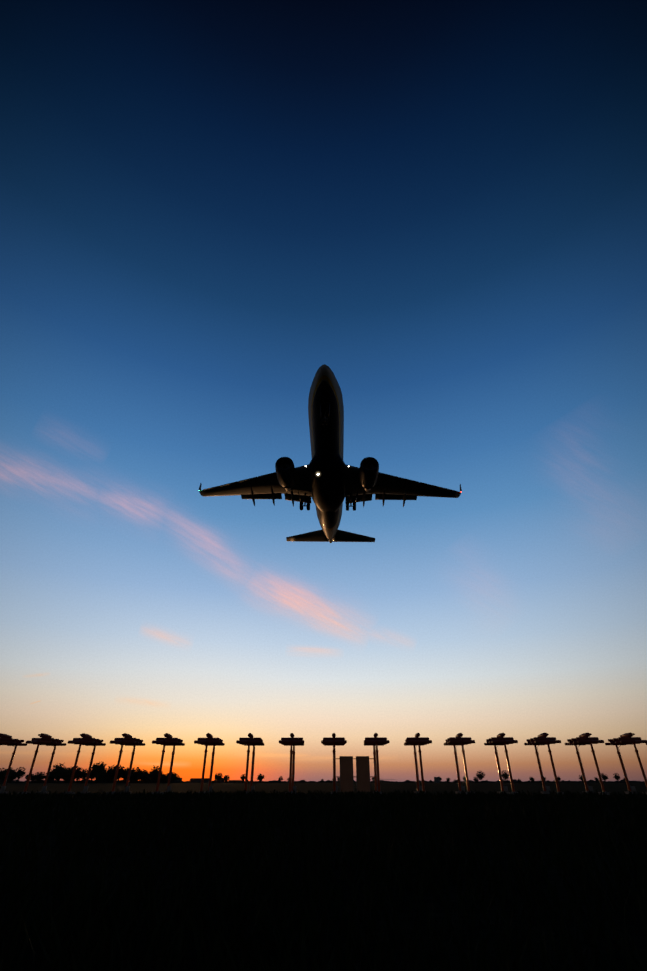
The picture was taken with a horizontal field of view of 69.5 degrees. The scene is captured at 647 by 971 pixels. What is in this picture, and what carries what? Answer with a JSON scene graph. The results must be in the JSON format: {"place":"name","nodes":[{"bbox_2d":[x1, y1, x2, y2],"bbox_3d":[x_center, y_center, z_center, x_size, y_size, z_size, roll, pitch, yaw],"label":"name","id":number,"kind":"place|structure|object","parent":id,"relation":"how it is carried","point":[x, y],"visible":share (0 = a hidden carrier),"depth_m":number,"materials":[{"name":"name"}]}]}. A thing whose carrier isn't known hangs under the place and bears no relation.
{"place":"outdoors","nodes":[
{"label":"outdoors","id":0,"kind":"place"},
{"bbox_2d":[190,778,208,782],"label":"farm barn","id":1,"kind":"structure","parent":0,"point":[196,780],"depth_m":834.90,"materials":[{"name":"brick"}]},
{"bbox_2d":[229,780,241,782],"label":"farm shed","id":2,"kind":"structure","parent":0,"point":[235,781],"depth_m":842.94,"materials":[{"name":"brick"}]},
{"bbox_2d":[0,783,646,970],"bbox_3d":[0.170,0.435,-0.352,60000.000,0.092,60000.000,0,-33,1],"label":"ground","id":3,"kind":"structure","parent":0,"point":[640,941],"depth_m":2.81,"materials":[{"name":"black plant"}]},
{"bbox_2d":[0,771,11,782],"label":"tree","id":4,"kind":"object","parent":3,"relation":"on","point":[2,777],"visible":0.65,"depth_m":611.48,"materials":[{"name":"black plant"}]},
{"bbox_2d":[8,769,16,781],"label":"tree","id":5,"kind":"object","parent":3,"relation":"on","point":[12,773],"visible":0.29,"depth_m":630.83,"materials":[{"name":"black plant"}]},
{"bbox_2d":[0,733,26,792],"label":"localizer antenna","id":6,"kind":"object","parent":3,"relation":"on","point":[7,740],"visible":0.98,"depth_m":28.59,"materials":[{"name":"orange paint"}]},
{"bbox_2d":[13,767,25,782],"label":"tree","id":7,"kind":"object","parent":3,"relation":"on","point":[19,773],"visible":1,"depth_m":616.70,"materials":[{"name":"black plant"}]},
{"bbox_2d":[34,772,42,782],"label":"tree","id":8,"kind":"object","parent":3,"relation":"on","point":[37,779],"visible":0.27,"depth_m":705.23,"materials":[{"name":"black plant"}]},
{"bbox_2d":[36,772,45,781],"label":"tree","id":9,"kind":"object","parent":3,"relation":"on","point":[41,776],"visible":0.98,"depth_m":648.49,"materials":[{"name":"black plant"}]},
{"bbox_2d":[18,733,65,793],"bbox_3d":[-16.999,16.793,28.149,1.520,3.115,2.550,0,-33,1],"label":"localizer antenna","id":10,"kind":"object","parent":3,"relation":"on","point":[46,739],"visible":0.98,"depth_m":28.17,"materials":[{"name":"orange paint"}]},
{"bbox_2d":[46,768,56,782],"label":"tree","id":11,"kind":"object","parent":3,"relation":"on","point":[50,774],"visible":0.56,"depth_m":653.45,"materials":[{"name":"black plant"}]},
{"bbox_2d":[51,767,65,782],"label":"tree","id":12,"kind":"object","parent":3,"relation":"on","point":[57,773],"visible":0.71,"depth_m":654.63,"materials":[{"name":"black plant"}]},
{"bbox_2d":[53,763,65,782],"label":"tree","id":13,"kind":"object","parent":3,"relation":"on","point":[56,767],"visible":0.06,"depth_m":666.20,"materials":[{"name":"black plant"}]},
{"bbox_2d":[59,767,75,782],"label":"tree","id":14,"kind":"object","parent":3,"relation":"on","point":[67,773],"visible":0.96,"depth_m":608.73,"materials":[{"name":"black plant"}]},
{"bbox_2d":[72,767,80,782],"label":"tree","id":15,"kind":"object","parent":3,"relation":"on","point":[77,775],"visible":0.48,"depth_m":618.92,"materials":[{"name":"black plant"}]},
{"bbox_2d":[77,769,85,779],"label":"tree","id":16,"kind":"object","parent":3,"relation":"on","point":[83,776],"visible":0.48,"depth_m":655.79,"materials":[{"name":"black plant"}]},
{"bbox_2d":[62,733,105,793],"bbox_3d":[-14.479,16.773,28.118,1.520,3.115,2.550,0,-33,1],"label":"localizer antenna","id":17,"kind":"object","parent":3,"relation":"on","point":[87,740],"visible":0.98,"depth_m":28.12,"materials":[{"name":"orange paint"}]},
{"bbox_2d":[90,761,106,782],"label":"tree","id":18,"kind":"object","parent":3,"relation":"on","point":[95,769],"visible":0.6,"depth_m":607.92,"materials":[{"name":"black plant"}]},
{"bbox_2d":[94,770,105,781],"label":"tree","id":19,"kind":"object","parent":3,"relation":"on","point":[101,774],"visible":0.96,"depth_m":603.53,"materials":[{"name":"black plant"}]},
{"bbox_2d":[99,770,110,781],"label":"tree","id":20,"kind":"object","parent":3,"relation":"on","point":[107,774],"visible":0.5,"depth_m":609.23,"materials":[{"name":"black plant"}]},
{"bbox_2d":[106,766,115,782],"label":"tree","id":21,"kind":"object","parent":3,"relation":"on","point":[110,770],"visible":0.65,"depth_m":614.85,"materials":[{"name":"black plant"}]},
{"bbox_2d":[112,766,126,782],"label":"tree","id":22,"kind":"object","parent":3,"relation":"on","point":[121,772],"visible":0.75,"depth_m":610.44,"materials":[{"name":"black plant"}]},
{"bbox_2d":[106,733,144,794],"bbox_3d":[-11.959,16.754,28.087,1.520,3.115,2.550,0,-33,1],"label":"localizer antenna","id":23,"kind":"object","parent":3,"relation":"on","point":[127,740],"visible":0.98,"depth_m":28.08,"materials":[{"name":"orange paint"}]},
{"bbox_2d":[127,767,141,782],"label":"tree","id":24,"kind":"object","parent":3,"relation":"on","point":[134,775],"visible":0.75,"depth_m":617.00,"materials":[{"name":"black plant"}]},
{"bbox_2d":[138,770,147,782],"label":"tree","id":25,"kind":"object","parent":3,"relation":"on","point":[143,774],"visible":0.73,"depth_m":664.62,"materials":[{"name":"black plant"}]},
{"bbox_2d":[148,772,155,782],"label":"tree","id":26,"kind":"object","parent":3,"relation":"on","point":[151,776],"visible":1,"depth_m":597.69,"materials":[{"name":"black plant"}]},
{"bbox_2d":[149,765,159,782],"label":"tree","id":27,"kind":"object","parent":3,"relation":"on","point":[155,770],"visible":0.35,"depth_m":704.78,"materials":[{"name":"black plant"}]},
{"bbox_2d":[155,771,163,780],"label":"tree","id":28,"kind":"object","parent":3,"relation":"on","point":[157,773],"visible":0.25,"depth_m":603.31,"materials":[{"name":"black plant"}]},
{"bbox_2d":[151,733,184,793],"bbox_3d":[-9.440,16.734,28.057,1.520,3.115,2.550,-1,-33,1],"label":"localizer antenna","id":29,"kind":"object","parent":3,"relation":"on","point":[168,740],"visible":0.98,"depth_m":28.00,"materials":[{"name":"orange paint"}]},
{"bbox_2d":[166,771,176,781],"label":"tree","id":30,"kind":"object","parent":3,"relation":"on","point":[173,775],"visible":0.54,"depth_m":659.42,"materials":[{"name":"black plant"}]},
{"bbox_2d":[194,733,224,793],"bbox_3d":[-6.920,16.715,28.026,1.520,3.115,2.550,0,-33,1],"label":"localizer antenna","id":31,"kind":"object","parent":3,"relation":"on","point":[210,740],"visible":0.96,"depth_m":27.95,"materials":[{"name":"orange paint"}]},
{"bbox_2d":[215,773,222,782],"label":"tree","id":32,"kind":"object","parent":3,"relation":"on","point":[218,777],"visible":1,"depth_m":795.07,"materials":[{"name":"black plant"}]},
{"bbox_2d":[222,775,229,782],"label":"tree","id":33,"kind":"object","parent":3,"relation":"on","point":[225,778],"visible":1,"depth_m":766.26,"materials":[{"name":"black plant"}]},
{"bbox_2d":[236,733,263,792],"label":"localizer antenna","id":34,"kind":"object","parent":3,"relation":"on","point":[251,741],"visible":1,"depth_m":27.95,"materials":[{"name":"orange paint"}]},
{"bbox_2d":[257,774,264,782],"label":"tree","id":35,"kind":"object","parent":3,"relation":"on","point":[260,777],"visible":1,"depth_m":833.71,"materials":[{"name":"black plant"}]},
{"bbox_2d":[279,733,303,793],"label":"localizer antenna","id":36,"kind":"object","parent":3,"relation":"on","point":[292,741],"visible":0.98,"depth_m":27.87,"materials":[{"name":"orange paint"}]},
{"bbox_2d":[0,779,644,782],"bbox_3d":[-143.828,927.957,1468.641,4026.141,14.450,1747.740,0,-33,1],"label":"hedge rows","id":37,"kind":"object","parent":3,"relation":"on","point":[406,781],"visible":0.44,"depth_m":857.57,"materials":[{"name":"black plant"}]},
{"bbox_2d":[321,733,346,793],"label":"localizer antenna","id":38,"kind":"object","parent":3,"relation":"on","point":[333,740],"visible":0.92,"depth_m":27.64,"materials":[{"name":"orange paint"}]},
{"bbox_2d":[332,756,376,791],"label":"monitor panels","id":39,"kind":"object","parent":3,"relation":"on","point":[362,776],"visible":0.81,"depth_m":28.44,"materials":[{"name":"black paint"}]},
{"bbox_2d":[364,733,389,793],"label":"localizer antenna","id":40,"kind":"object","parent":3,"relation":"on","point":[375,741],"visible":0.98,"depth_m":27.92,"materials":[{"name":"orange paint"}]},
{"bbox_2d":[404,733,431,792],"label":"localizer antenna","id":41,"kind":"object","parent":3,"relation":"on","point":[417,740],"visible":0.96,"depth_m":27.89,"materials":[{"name":"orange paint"}]},
{"bbox_2d":[444,733,474,793],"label":"localizer antenna","id":42,"kind":"object","parent":3,"relation":"on","point":[458,739],"visible":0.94,"depth_m":27.86,"materials":[{"name":"orange paint"}]},
{"bbox_2d":[476,770,484,782],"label":"tree","id":43,"kind":"object","parent":3,"relation":"on","point":[480,776],"visible":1,"depth_m":515.43,"materials":[{"name":"black plant"}]},
{"bbox_2d":[484,733,517,793],"bbox_3d":[10.718,16.578,27.811,1.520,3.115,2.550,-1,-33,1],"label":"localizer antenna","id":44,"kind":"object","parent":3,"relation":"on","point":[500,739],"visible":1,"depth_m":27.83,"materials":[{"name":"orange paint"}]},
{"bbox_2d":[502,770,508,781],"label":"tree","id":45,"kind":"object","parent":3,"relation":"on","point":[505,775],"visible":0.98,"depth_m":597.51,"materials":[{"name":"black plant"}]},
{"bbox_2d":[524,733,563,793],"bbox_3d":[13.238,16.558,27.781,1.520,3.115,2.550,0,-33,0],"label":"localizer antenna","id":46,"kind":"object","parent":3,"relation":"on","point":[542,739],"visible":0.98,"depth_m":27.80,"materials":[{"name":"orange paint"}]},
{"bbox_2d":[565,733,609,794],"bbox_3d":[15.758,16.539,27.750,1.520,3.115,2.550,0,-33,1],"label":"localizer antenna","id":47,"kind":"object","parent":3,"relation":"on","point":[584,739],"visible":0.96,"depth_m":27.78,"materials":[{"name":"orange paint"}]},
{"bbox_2d":[600,773,608,782],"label":"tree","id":48,"kind":"object","parent":3,"relation":"on","point":[603,776],"visible":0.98,"depth_m":524.01,"materials":[{"name":"black plant"}]},
{"bbox_2d":[613,773,619,782],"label":"tree","id":49,"kind":"object","parent":3,"relation":"on","point":[617,777],"visible":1,"depth_m":722.63,"materials":[{"name":"black plant"}]},
{"bbox_2d":[605,732,646,794],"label":"localizer antenna","id":50,"kind":"object","parent":3,"relation":"on","point":[626,739],"visible":0.98,"depth_m":27.80,"materials":[{"name":"orange paint"}]},
{"bbox_2d":[0,0,646,781],"label":"sky","id":51,"kind":"structure","parent":0,"point":[207,207],"materials":[{"name":"blue"}]},
{"bbox_2d":[199,364,461,542],"bbox_3d":[-0.136,-0.566,63.340,29.582,12.335,35.092,-24,-40,32],"label":"airplane","id":52,"kind":"object","parent":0,"point":[327,479],"visible":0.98,"depth_m":56.83,"materials":[{"name":"paint"}]},
{"bbox_2d":[434,777,439,782],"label":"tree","id":53,"kind":"object","parent":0,"point":[436,779],"visible":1,"depth_m":1051.88,"materials":[{"name":"plant"}]}
]}

